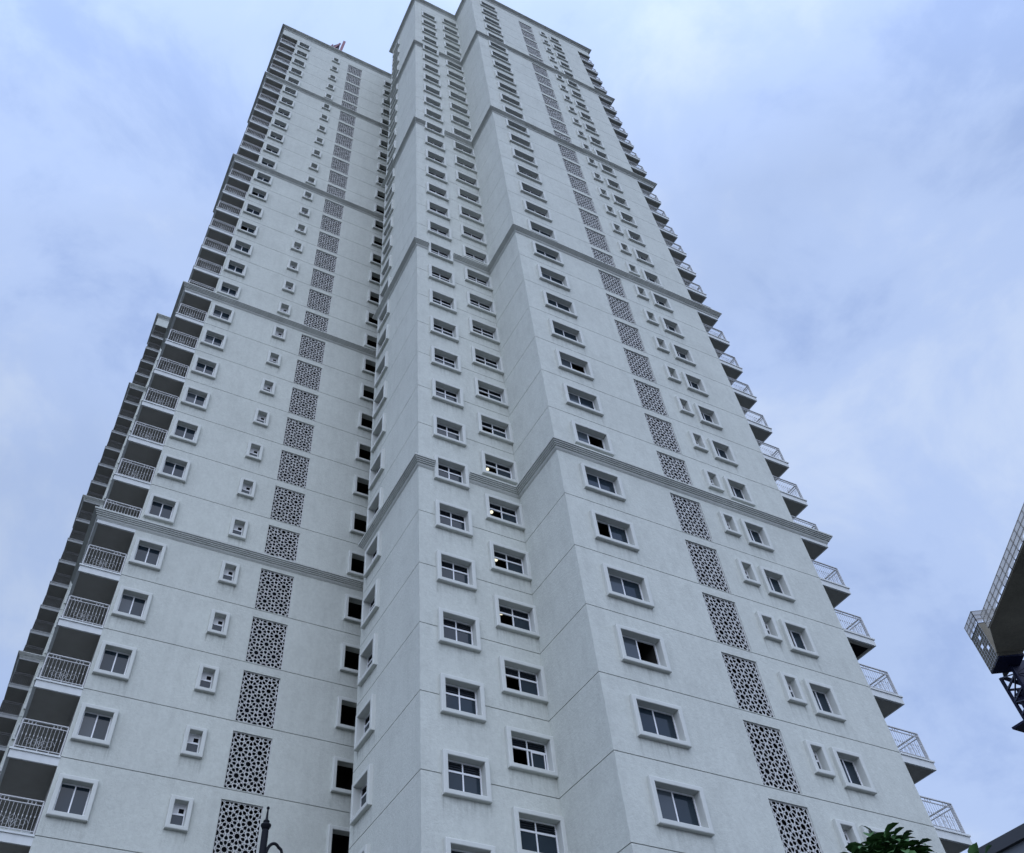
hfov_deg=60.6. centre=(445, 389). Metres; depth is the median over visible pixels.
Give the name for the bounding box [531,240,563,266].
sliding window
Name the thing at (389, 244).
louvred window
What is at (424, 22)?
louvred window
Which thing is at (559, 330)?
sliding window
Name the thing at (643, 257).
sliding window
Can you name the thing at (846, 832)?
vent window
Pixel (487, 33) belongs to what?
sliding window
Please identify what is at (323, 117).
vent window
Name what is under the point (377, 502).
louvred window
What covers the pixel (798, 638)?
sliding window
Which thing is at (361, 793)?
louvred window
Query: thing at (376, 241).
open window
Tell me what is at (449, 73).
louvred window
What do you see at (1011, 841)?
building
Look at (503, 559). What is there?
window
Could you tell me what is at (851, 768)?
sliding window
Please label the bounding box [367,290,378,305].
open window
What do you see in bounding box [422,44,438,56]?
louvred window
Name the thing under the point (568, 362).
sliding window
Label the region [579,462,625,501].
sliding window
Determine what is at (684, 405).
vent window
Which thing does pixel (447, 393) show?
window
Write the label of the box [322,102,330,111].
vent window
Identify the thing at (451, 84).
louvred window
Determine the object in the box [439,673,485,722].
window
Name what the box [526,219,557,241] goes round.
sliding window
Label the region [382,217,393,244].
louvred window
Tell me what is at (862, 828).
sliding window
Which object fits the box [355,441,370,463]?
open window
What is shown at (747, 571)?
vent window
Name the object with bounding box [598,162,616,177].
sliding window
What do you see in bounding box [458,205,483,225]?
louvred window
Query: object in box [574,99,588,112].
sliding window
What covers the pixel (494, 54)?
sliding window
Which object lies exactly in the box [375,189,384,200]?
open window
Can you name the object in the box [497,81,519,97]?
sliding window
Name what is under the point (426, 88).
louvred window
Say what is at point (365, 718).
louvred window
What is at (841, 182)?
sky
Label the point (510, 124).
sliding window
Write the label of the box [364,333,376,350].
open window
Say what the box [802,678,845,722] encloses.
sliding window
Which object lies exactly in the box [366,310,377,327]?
open window
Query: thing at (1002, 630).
work platform
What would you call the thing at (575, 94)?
sliding window
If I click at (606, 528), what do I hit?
sliding window
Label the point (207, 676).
vent window
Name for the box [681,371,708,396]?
sliding window
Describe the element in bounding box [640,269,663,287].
sliding window
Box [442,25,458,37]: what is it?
louvred window
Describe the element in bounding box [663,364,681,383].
vent window
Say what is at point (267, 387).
vent window
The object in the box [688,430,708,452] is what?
vent window
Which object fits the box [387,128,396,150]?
louvred window
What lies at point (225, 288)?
sliding window
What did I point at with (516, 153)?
sliding window
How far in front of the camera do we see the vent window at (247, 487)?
50.16 m
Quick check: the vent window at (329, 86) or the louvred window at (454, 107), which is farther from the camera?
the vent window at (329, 86)
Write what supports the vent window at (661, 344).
in the apartment tower at (450, 506)
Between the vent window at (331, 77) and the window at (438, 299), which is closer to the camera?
the window at (438, 299)
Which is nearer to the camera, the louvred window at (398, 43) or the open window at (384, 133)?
the open window at (384, 133)
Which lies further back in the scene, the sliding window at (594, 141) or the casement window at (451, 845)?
the sliding window at (594, 141)
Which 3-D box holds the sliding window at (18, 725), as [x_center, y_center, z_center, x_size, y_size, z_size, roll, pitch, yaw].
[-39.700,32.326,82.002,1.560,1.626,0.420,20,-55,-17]
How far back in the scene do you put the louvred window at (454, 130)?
79.49 m
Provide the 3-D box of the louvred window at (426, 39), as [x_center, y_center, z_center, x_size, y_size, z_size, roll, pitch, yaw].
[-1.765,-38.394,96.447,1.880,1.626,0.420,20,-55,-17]
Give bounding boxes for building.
[978,823,1023,852]
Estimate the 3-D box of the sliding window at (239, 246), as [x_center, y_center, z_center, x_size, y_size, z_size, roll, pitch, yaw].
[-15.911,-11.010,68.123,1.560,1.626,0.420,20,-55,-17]
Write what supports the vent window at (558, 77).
in the apartment tower at (450, 506)
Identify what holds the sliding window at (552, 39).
in the apartment tower at (450, 506)
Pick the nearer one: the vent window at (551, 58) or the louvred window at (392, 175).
the louvred window at (392, 175)
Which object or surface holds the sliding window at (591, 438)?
in the apartment tower at (450, 506)
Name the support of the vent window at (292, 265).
in the apartment tower at (450, 506)
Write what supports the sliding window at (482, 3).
in the apartment tower at (450, 506)
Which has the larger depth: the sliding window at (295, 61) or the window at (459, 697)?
the sliding window at (295, 61)
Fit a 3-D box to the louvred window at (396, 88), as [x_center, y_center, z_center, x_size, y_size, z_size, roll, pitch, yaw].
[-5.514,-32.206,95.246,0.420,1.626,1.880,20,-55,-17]
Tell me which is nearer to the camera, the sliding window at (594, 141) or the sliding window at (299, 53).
the sliding window at (594, 141)
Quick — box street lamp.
[259,806,282,852]
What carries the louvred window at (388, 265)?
in the apartment tower at (450, 506)
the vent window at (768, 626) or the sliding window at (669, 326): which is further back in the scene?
the sliding window at (669, 326)
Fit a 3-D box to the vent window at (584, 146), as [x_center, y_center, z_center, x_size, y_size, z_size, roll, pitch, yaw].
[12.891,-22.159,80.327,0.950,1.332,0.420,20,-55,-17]
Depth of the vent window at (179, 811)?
35.59 m
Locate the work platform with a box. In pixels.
[964,503,1023,732]
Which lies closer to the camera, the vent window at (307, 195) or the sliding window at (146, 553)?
the sliding window at (146, 553)
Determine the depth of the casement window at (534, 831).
30.89 m
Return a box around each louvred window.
[350,764,372,825]
[354,694,375,751]
[357,633,377,686]
[361,579,379,628]
[364,530,381,577]
[366,487,383,530]
[368,448,384,490]
[370,413,385,452]
[372,381,387,418]
[374,351,388,387]
[376,324,389,358]
[377,299,389,332]
[379,276,390,303]
[380,255,391,285]
[381,235,392,264]
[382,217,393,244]
[383,199,393,226]
[384,183,394,209]
[385,168,394,193]
[386,154,395,174]
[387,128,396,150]
[387,141,395,164]
[388,116,396,138]
[389,94,397,115]
[389,104,397,126]
[390,84,397,104]
[391,65,398,84]
[392,40,399,57]
[392,47,399,65]
[392,56,398,75]
[421,11,435,22]
[422,18,436,30]
[422,26,437,38]
[422,35,437,47]
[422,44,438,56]
[422,53,439,66]
[423,62,439,76]
[423,73,440,87]
[423,84,441,98]
[424,95,442,110]
[424,108,443,123]
[424,120,444,137]
[425,134,445,151]
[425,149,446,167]
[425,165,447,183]
[426,182,448,201]
[426,200,450,220]
[427,219,451,241]
[428,240,453,263]
[428,263,454,287]
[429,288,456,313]
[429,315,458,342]
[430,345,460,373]
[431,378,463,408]
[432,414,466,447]
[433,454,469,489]
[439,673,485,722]
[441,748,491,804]
[442,17,457,29]
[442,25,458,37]
[443,33,459,45]
[444,41,460,54]
[445,50,461,61]
[445,59,463,73]
[446,69,464,83]
[447,79,466,94]
[448,90,467,105]
[449,102,469,117]
[450,114,470,130]
[451,126,472,140]
[453,140,474,158]
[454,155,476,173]
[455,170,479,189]
[457,187,481,207]
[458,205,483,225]
[460,224,486,245]
[462,245,489,265]
[464,267,492,291]
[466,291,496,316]
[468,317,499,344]
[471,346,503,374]
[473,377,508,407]
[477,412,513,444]
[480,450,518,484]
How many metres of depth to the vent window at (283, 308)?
64.71 m
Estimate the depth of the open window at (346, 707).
42.86 m
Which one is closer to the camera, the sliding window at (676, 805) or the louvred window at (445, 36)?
the sliding window at (676, 805)
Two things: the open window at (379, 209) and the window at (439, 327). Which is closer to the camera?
the window at (439, 327)
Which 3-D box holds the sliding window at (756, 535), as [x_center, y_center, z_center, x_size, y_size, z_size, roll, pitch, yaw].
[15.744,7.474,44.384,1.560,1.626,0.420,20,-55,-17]
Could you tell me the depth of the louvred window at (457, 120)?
81.80 m
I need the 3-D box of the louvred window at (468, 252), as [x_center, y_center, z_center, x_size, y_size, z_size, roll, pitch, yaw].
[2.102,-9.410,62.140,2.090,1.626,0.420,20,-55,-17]
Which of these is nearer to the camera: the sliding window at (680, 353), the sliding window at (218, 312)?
the sliding window at (680, 353)
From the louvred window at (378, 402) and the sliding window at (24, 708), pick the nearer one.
the louvred window at (378, 402)
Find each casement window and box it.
[358,844,369,852]
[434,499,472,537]
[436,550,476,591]
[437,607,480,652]
[443,837,495,852]
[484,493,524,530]
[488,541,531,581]
[493,594,539,638]
[498,656,548,703]
[504,725,558,778]
[511,806,568,852]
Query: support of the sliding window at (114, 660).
in the apartment tower at (450, 506)
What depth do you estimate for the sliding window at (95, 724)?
36.75 m
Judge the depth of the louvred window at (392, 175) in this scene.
78.08 m
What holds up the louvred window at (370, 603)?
in the apartment tower at (450, 506)
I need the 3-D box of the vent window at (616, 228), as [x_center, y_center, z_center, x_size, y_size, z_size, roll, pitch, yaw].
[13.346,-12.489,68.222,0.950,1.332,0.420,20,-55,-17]
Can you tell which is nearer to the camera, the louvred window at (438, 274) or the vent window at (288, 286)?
the louvred window at (438, 274)
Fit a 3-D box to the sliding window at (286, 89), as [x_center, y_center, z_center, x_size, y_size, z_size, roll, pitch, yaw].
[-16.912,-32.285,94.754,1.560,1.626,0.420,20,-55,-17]
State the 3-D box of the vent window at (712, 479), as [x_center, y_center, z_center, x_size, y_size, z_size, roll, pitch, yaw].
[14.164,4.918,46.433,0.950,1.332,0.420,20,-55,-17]
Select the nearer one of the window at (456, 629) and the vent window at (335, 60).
the window at (456, 629)
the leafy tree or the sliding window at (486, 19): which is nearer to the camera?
the leafy tree
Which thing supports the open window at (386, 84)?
in the apartment tower at (450, 506)
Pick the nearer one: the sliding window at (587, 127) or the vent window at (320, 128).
the sliding window at (587, 127)
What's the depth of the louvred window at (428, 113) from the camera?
79.77 m
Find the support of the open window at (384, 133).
in the apartment tower at (450, 506)
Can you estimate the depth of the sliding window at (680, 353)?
56.69 m
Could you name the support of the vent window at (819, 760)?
in the apartment tower at (450, 506)
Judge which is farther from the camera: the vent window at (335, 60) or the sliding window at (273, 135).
the vent window at (335, 60)
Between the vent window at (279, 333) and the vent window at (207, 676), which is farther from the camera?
the vent window at (279, 333)
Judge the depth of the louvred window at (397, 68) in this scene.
99.73 m
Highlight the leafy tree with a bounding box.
[840,822,991,852]
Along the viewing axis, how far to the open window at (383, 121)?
100.88 m
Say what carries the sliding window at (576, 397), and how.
in the apartment tower at (450, 506)
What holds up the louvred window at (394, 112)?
in the apartment tower at (450, 506)
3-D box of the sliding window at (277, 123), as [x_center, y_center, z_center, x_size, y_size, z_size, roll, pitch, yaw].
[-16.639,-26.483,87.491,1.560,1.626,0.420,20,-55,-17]
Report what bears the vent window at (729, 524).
in the apartment tower at (450, 506)
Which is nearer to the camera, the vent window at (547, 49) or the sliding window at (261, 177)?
the sliding window at (261, 177)
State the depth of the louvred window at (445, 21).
105.93 m
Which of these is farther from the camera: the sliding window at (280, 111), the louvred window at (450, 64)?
the louvred window at (450, 64)
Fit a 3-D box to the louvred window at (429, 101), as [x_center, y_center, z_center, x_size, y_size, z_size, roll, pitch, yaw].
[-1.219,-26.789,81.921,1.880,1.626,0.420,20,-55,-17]
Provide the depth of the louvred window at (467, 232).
64.85 m
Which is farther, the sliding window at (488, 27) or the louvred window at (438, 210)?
the sliding window at (488, 27)
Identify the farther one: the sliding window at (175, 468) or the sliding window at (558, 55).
the sliding window at (558, 55)
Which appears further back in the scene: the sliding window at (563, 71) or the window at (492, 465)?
the sliding window at (563, 71)
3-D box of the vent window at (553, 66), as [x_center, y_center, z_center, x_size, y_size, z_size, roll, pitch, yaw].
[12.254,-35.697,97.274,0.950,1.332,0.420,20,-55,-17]
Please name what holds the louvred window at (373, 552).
in the apartment tower at (450, 506)
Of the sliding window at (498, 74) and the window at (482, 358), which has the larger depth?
the sliding window at (498, 74)
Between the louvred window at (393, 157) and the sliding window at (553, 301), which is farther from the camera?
the louvred window at (393, 157)
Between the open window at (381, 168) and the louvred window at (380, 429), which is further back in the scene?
the open window at (381, 168)
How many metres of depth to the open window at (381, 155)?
93.55 m
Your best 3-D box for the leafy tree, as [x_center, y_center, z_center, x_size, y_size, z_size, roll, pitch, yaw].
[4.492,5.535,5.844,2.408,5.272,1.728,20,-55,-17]
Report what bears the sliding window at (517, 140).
in the apartment tower at (450, 506)
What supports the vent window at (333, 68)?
in the apartment tower at (450, 506)
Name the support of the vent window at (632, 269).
in the apartment tower at (450, 506)
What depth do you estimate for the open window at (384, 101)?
105.51 m
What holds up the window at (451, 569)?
in the apartment tower at (450, 506)
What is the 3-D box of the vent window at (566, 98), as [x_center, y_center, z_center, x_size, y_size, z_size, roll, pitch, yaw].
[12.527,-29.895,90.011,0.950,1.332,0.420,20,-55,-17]
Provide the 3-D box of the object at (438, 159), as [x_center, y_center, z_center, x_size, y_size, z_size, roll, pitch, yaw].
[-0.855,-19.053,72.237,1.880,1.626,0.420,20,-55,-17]
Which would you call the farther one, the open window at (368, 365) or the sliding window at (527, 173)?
the sliding window at (527, 173)
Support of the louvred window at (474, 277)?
in the apartment tower at (450, 506)
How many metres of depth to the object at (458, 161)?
74.52 m
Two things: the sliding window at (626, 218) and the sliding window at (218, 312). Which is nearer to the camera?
the sliding window at (218, 312)
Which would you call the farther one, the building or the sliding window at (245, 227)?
the sliding window at (245, 227)
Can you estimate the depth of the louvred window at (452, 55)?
96.45 m
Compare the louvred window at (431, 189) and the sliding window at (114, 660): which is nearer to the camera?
the sliding window at (114, 660)
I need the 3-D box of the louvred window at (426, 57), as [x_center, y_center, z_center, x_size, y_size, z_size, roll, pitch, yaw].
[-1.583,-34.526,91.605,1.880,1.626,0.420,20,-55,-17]
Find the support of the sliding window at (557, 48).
in the apartment tower at (450, 506)
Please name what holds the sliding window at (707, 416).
in the apartment tower at (450, 506)
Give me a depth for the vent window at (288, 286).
67.15 m
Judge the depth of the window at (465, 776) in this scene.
31.20 m
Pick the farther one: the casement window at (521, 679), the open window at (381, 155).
the open window at (381, 155)
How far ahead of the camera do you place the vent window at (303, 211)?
76.77 m
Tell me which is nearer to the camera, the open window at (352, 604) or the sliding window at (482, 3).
the open window at (352, 604)
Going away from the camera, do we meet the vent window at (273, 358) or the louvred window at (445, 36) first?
the vent window at (273, 358)
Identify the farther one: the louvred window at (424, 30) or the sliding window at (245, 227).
the louvred window at (424, 30)
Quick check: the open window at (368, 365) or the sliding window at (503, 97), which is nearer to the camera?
the open window at (368, 365)
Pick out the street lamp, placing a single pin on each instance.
(265, 827)
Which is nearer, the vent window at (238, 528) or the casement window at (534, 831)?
the casement window at (534, 831)
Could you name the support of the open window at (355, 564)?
in the apartment tower at (450, 506)
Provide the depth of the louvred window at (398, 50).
104.57 m
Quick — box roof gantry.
[331,41,345,50]
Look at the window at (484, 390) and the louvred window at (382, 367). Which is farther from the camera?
the louvred window at (382, 367)
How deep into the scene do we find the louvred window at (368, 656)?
39.71 m
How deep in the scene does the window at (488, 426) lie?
47.89 m
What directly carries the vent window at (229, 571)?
in the apartment tower at (450, 506)
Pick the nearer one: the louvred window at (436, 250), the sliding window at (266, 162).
the louvred window at (436, 250)
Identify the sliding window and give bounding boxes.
[12,723,20,739]
[23,693,29,709]
[34,666,41,680]
[45,773,98,822]
[70,702,119,747]
[92,640,137,680]
[111,585,152,622]
[128,536,166,570]
[143,493,179,524]
[157,453,190,482]
[169,417,201,445]
[181,385,210,410]
[191,355,219,379]
[200,328,227,350]
[209,303,234,324]
[217,279,241,299]
[224,258,247,277]
[231,238,253,256]
[237,219,258,237]
[243,202,263,218]
[248,186,268,201]
[254,171,272,185]
[259,156,276,169]
[263,143,280,156]
[267,130,284,143]
[272,118,287,130]
[275,106,291,119]
[279,95,294,107]
[282,85,297,97]
[286,76,300,85]
[289,66,302,77]
[292,58,305,68]
[295,49,308,59]
[297,41,310,50]
[479,0,496,12]
[481,7,498,20]
[483,15,500,28]
[484,23,503,36]
[486,32,505,43]
[488,40,507,55]
[490,50,510,64]
[492,60,513,75]
[494,70,516,86]
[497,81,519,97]
[499,93,522,109]
[502,105,525,120]
[505,118,529,136]
[508,132,533,151]
[511,147,537,167]
[515,163,542,184]
[518,180,546,202]
[522,199,551,222]
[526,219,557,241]
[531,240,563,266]
[536,264,570,291]
[542,290,577,318]
[548,36,560,45]
[548,318,585,347]
[551,43,564,53]
[554,349,593,380]
[555,52,567,62]
[558,60,571,71]
[562,69,575,78]
[562,382,603,416]
[565,79,579,90]
[569,89,584,101]
[570,420,613,456]
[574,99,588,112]
[578,111,593,123]
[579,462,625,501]
[583,122,598,136]
[588,135,604,148]
[589,509,638,551]
[593,148,610,161]
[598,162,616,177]
[601,563,653,608]
[604,177,622,193]
[610,193,629,209]
[614,624,671,673]
[617,210,637,227]
[624,228,645,246]
[629,694,691,748]
[632,248,653,266]
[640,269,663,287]
[646,775,714,836]
[649,291,673,312]
[659,316,683,338]
[669,342,695,366]
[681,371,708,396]
[693,403,722,430]
[707,437,738,466]
[722,476,755,506]
[739,518,774,551]
[757,565,795,602]
[778,618,818,658]
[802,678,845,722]
[828,747,876,794]
[859,825,892,840]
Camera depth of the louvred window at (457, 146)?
76.96 m
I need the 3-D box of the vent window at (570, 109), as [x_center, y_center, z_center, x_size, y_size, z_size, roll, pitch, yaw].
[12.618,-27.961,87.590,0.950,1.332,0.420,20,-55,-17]
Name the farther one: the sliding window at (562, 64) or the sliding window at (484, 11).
the sliding window at (484, 11)
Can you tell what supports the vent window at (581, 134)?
in the apartment tower at (450, 506)
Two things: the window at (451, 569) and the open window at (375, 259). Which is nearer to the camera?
the window at (451, 569)
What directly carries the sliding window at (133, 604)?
in the apartment tower at (450, 506)
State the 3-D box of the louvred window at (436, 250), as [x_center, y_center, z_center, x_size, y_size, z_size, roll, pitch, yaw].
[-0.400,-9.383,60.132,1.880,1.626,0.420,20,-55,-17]
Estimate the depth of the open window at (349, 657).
45.26 m
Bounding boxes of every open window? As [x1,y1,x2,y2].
[326,824,349,852]
[330,756,353,795]
[335,696,356,731]
[339,642,359,674]
[343,594,362,623]
[347,550,364,578]
[350,510,366,535]
[353,474,368,498]
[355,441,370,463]
[358,411,372,432]
[360,383,373,402]
[362,357,375,375]
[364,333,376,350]
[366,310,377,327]
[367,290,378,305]
[369,270,379,285]
[370,252,380,266]
[371,235,381,248]
[373,219,382,231]
[374,204,383,214]
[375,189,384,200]
[376,176,383,185]
[377,163,386,173]
[378,151,386,161]
[379,139,387,149]
[380,128,387,137]
[381,108,388,116]
[381,118,388,125]
[382,98,389,107]
[383,80,390,88]
[383,89,389,96]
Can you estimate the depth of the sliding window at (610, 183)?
75.98 m
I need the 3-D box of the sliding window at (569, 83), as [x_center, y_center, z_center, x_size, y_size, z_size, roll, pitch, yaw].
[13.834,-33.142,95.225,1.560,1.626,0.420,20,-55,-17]
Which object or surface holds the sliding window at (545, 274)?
in the apartment tower at (450, 506)
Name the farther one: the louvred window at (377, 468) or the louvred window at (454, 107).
the louvred window at (454, 107)
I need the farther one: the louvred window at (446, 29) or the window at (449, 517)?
the louvred window at (446, 29)
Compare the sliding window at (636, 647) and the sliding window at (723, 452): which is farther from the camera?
the sliding window at (723, 452)
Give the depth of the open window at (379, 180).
88.65 m
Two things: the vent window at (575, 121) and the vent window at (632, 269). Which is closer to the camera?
the vent window at (632, 269)
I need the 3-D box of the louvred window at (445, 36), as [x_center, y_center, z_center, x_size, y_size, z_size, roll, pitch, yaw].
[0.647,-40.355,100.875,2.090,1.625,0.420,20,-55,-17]
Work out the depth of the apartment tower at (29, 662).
98.33 m
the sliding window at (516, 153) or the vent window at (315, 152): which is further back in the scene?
the vent window at (315, 152)
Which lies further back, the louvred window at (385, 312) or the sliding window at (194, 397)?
the louvred window at (385, 312)
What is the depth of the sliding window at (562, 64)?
100.22 m
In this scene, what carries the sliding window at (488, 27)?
in the apartment tower at (450, 506)
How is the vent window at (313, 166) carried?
in the apartment tower at (450, 506)
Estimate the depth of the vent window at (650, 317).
58.47 m
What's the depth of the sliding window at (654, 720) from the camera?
32.17 m
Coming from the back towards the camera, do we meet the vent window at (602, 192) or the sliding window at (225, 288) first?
the vent window at (602, 192)
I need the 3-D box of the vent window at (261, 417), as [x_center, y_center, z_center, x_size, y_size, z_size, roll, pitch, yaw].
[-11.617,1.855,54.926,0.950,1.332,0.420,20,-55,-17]
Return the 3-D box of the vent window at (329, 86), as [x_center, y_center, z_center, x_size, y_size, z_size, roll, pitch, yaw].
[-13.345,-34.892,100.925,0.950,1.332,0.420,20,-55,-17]
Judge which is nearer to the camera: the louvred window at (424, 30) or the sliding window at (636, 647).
the sliding window at (636, 647)
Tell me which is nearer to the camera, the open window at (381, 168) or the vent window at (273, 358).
the vent window at (273, 358)
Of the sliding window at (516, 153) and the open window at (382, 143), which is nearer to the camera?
the sliding window at (516, 153)
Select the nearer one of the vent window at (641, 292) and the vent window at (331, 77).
the vent window at (641, 292)
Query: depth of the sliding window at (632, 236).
68.76 m
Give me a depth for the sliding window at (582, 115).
87.95 m
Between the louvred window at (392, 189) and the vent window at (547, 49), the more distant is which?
the vent window at (547, 49)
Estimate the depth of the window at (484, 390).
50.32 m
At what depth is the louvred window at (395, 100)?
92.55 m
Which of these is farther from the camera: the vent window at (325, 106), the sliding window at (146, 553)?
the vent window at (325, 106)
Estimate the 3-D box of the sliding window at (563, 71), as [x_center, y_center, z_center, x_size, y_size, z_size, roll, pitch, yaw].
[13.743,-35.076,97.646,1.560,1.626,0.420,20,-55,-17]
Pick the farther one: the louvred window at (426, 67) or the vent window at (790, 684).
the louvred window at (426, 67)
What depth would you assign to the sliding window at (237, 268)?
65.95 m
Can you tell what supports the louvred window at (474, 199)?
in the apartment tower at (450, 506)
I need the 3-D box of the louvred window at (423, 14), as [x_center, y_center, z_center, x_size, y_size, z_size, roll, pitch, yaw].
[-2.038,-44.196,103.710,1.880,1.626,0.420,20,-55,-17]
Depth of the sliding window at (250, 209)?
73.23 m
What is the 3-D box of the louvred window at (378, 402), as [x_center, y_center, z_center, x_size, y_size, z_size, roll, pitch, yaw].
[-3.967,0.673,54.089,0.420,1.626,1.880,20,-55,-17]
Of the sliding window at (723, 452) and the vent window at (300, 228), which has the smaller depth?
the sliding window at (723, 452)
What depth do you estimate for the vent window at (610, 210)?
70.51 m
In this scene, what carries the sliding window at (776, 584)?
in the apartment tower at (450, 506)
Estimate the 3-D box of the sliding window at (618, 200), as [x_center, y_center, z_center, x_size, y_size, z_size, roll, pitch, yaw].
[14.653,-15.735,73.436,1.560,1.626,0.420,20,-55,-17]
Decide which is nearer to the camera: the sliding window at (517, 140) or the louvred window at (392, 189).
the sliding window at (517, 140)
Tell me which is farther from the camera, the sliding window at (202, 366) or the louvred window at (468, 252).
the louvred window at (468, 252)
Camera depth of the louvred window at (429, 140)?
74.92 m
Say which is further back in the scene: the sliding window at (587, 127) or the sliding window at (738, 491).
the sliding window at (587, 127)
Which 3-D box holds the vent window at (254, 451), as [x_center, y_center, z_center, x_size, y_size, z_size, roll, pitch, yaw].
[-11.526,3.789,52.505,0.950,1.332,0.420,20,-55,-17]
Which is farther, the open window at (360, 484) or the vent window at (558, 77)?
the vent window at (558, 77)
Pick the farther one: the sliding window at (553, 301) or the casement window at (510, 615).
the sliding window at (553, 301)
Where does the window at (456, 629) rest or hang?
in the apartment tower at (450, 506)
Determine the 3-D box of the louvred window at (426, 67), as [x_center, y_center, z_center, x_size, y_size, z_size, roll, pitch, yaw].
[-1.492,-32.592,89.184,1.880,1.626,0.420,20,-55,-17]
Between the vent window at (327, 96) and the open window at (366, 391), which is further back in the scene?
the vent window at (327, 96)
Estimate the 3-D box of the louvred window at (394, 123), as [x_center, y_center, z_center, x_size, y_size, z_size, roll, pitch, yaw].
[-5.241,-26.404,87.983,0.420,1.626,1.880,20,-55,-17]
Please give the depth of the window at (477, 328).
55.16 m
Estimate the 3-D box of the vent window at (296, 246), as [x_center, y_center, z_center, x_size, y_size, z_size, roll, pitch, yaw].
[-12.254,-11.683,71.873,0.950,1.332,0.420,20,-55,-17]
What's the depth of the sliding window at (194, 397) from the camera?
53.79 m
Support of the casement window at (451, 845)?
in the apartment tower at (450, 506)
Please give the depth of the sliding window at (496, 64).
87.91 m
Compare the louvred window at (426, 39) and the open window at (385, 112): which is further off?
the open window at (385, 112)
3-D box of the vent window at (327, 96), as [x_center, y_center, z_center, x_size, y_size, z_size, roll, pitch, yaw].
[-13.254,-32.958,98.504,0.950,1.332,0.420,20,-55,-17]
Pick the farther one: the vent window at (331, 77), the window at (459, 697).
the vent window at (331, 77)
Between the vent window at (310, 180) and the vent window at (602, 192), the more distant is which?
the vent window at (310, 180)
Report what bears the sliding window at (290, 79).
in the apartment tower at (450, 506)
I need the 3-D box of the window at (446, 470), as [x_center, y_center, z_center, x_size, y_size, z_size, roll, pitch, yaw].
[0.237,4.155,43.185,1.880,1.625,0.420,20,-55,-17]
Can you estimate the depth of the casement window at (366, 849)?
32.30 m
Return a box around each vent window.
[164,794,193,832]
[180,725,207,758]
[194,663,219,694]
[207,609,230,637]
[218,560,239,586]
[228,516,248,540]
[237,477,256,499]
[245,441,263,461]
[253,408,270,427]
[259,378,276,395]
[266,350,281,367]
[272,325,286,340]
[277,301,291,316]
[282,279,295,293]
[286,259,299,272]
[291,240,303,253]
[295,222,306,234]
[299,206,310,217]
[302,190,313,201]
[305,175,316,186]
[308,161,318,171]
[311,148,321,158]
[314,136,323,145]
[317,124,326,133]
[319,113,328,122]
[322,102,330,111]
[324,92,332,100]
[326,83,334,90]
[328,74,336,81]
[330,65,338,72]
[332,57,339,63]
[539,31,546,37]
[542,38,549,45]
[545,46,553,54]
[548,55,556,63]
[551,64,560,71]
[555,74,564,82]
[559,83,568,92]
[562,94,572,103]
[566,105,576,114]
[571,117,581,126]
[575,129,586,139]
[580,142,591,152]
[585,156,597,167]
[591,171,603,182]
[597,187,609,198]
[603,204,616,216]
[610,222,623,235]
[617,241,631,255]
[625,262,639,277]
[633,284,649,300]
[642,309,658,325]
[652,335,669,353]
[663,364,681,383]
[675,396,694,416]
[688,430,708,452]
[702,468,723,492]
[717,511,741,536]
[735,558,760,586]
[755,611,782,642]
[777,671,807,705]
[802,740,835,778]
[832,819,861,852]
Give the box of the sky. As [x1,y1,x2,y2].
[0,0,1023,852]
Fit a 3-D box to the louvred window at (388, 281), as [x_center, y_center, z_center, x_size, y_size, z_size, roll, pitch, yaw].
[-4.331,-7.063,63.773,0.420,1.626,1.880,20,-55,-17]
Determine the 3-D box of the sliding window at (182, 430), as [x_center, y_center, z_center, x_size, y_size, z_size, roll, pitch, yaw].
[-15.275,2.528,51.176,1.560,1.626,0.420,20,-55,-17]
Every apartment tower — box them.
[0,0,972,852]
[0,313,170,831]
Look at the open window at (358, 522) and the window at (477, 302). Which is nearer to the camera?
the open window at (358, 522)
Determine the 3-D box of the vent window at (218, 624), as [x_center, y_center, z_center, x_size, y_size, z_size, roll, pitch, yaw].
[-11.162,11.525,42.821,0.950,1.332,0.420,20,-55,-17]
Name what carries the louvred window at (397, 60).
in the apartment tower at (450, 506)
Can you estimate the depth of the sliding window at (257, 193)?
75.72 m
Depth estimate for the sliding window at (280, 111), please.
90.21 m

